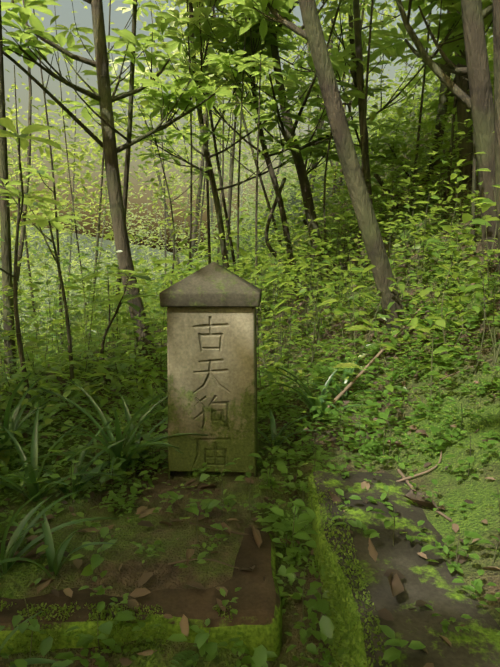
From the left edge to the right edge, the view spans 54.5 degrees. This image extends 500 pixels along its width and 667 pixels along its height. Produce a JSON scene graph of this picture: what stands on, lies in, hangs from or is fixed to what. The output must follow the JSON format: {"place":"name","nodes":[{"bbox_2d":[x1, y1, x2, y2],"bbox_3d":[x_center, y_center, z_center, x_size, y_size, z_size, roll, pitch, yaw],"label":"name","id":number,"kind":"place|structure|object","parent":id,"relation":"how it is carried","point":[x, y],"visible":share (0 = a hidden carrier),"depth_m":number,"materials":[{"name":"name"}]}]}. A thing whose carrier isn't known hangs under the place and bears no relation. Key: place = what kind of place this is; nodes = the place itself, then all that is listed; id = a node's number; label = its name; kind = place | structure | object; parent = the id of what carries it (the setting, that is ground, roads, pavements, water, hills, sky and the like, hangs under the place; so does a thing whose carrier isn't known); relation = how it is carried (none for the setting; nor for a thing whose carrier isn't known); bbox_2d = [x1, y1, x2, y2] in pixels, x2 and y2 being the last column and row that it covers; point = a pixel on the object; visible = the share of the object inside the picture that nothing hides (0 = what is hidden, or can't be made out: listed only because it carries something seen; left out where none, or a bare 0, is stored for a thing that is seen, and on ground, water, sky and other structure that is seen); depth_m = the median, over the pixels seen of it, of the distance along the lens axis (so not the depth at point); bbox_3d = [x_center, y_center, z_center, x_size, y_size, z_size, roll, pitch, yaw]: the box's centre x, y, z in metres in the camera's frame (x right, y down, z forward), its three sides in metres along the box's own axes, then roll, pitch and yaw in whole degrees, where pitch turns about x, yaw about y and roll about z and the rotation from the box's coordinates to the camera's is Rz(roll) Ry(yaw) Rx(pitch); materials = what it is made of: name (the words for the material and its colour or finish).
{"place":"outdoors","nodes":[
{"label":"outdoors","id":0,"kind":"place"},
{"bbox_2d":[1,0,492,257],"label":"sky","id":1,"kind":"structure","parent":0,"point":[83,16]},
{"bbox_2d":[0,48,499,666],"bbox_3d":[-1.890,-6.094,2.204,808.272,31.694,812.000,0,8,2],"label":"terrain","id":2,"kind":"structure","parent":0,"point":[18,580],"depth_m":2.64,"materials":[{"name":"green plant"}]},
{"bbox_2d":[0,527,281,660],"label":"stone curb","id":3,"kind":"structure","parent":2,"relation":"on","point":[256,620],"depth_m":1.80,"materials":[{"name":"stone"}]},
{"bbox_2d":[109,5,239,90],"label":"leaves","id":4,"kind":"object","parent":2,"relation":"on","point":[125,9],"visible":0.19,"depth_m":14.72,"materials":[{"name":"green plant"}]},
{"bbox_2d":[0,358,383,666],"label":"strap leaf plants","id":5,"kind":"object","parent":2,"relation":"on","point":[114,450],"visible":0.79,"depth_m":2.71,"materials":[{"name":"green plant"}]},
{"bbox_2d":[0,469,391,666],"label":"moss tufts","id":6,"kind":"object","parent":2,"relation":"on","point":[337,620],"visible":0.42,"depth_m":1.74,"materials":[{"name":"green plant"}]},
{"bbox_2d":[159,262,261,478],"bbox_3d":[-0.218,0.256,3.005,0.569,1.384,0.449,0,8,3],"label":"stele","id":7,"kind":"object","parent":2,"relation":"on","point":[212,350],"visible":0.98,"depth_m":2.81,"materials":[{"name":"stone"}]},
{"bbox_2d":[0,0,444,345],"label":"forest leaves","id":8,"kind":"object","parent":2,"relation":"on","point":[96,149],"visible":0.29,"depth_m":20.01,"materials":[{"name":"green plant"}]},
{"bbox_2d":[169,455,283,666],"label":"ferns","id":9,"kind":"object","parent":2,"relation":"on","point":[185,654],"visible":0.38,"depth_m":1.70,"materials":[{"name":"green plant"}]},
{"bbox_2d":[0,0,472,374],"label":"background tree trunks","id":10,"kind":"object","parent":2,"relation":"on","point":[463,114],"visible":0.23,"depth_m":12.34,"materials":[{"name":"brown plant"}]},
{"bbox_2d":[0,16,499,553],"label":"undergrowth leaves","id":11,"kind":"object","parent":2,"relation":"on","point":[428,124],"visible":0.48,"depth_m":5.53,"materials":[{"name":"green plant"}]},
{"bbox_2d":[0,167,499,666],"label":"ground weeds","id":12,"kind":"object","parent":2,"relation":"on","point":[260,656],"visible":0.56,"depth_m":2.73,"materials":[{"name":"green plant"}]},
{"bbox_2d":[0,152,499,666],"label":"plant stems","id":13,"kind":"object","parent":2,"relation":"on","point":[316,300],"visible":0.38,"depth_m":4.66,"materials":[{"name":"green plant"}]},
{"bbox_2d":[0,139,499,666],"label":"leaf litter","id":14,"kind":"object","parent":2,"relation":"on","point":[184,623],"visible":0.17,"depth_m":2.21,"materials":[{"name":"brown plant"}]},
{"bbox_2d":[0,0,499,410],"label":"tree","id":15,"kind":"object","parent":2,"relation":"on","point":[485,109],"depth_m":5.04,"materials":[{"name":"brown wood"}]},
{"bbox_2d":[0,0,492,311],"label":"leaves","id":16,"kind":"object","parent":15,"relation":"on","point":[219,68],"visible":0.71,"depth_m":6.40,"materials":[{"name":"green plant"}]},
{"bbox_2d":[10,218,498,568],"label":"fallen sticks","id":17,"kind":"object","parent":2,"relation":"on","point":[340,394],"visible":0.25,"depth_m":2.51,"materials":[{"name":"brown wood"}]},
{"bbox_2d":[308,471,499,666],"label":"stone slab","id":18,"kind":"structure","parent":2,"relation":"on","point":[477,644],"depth_m":1.68,"materials":[{"name":"grey stone"}]}
]}

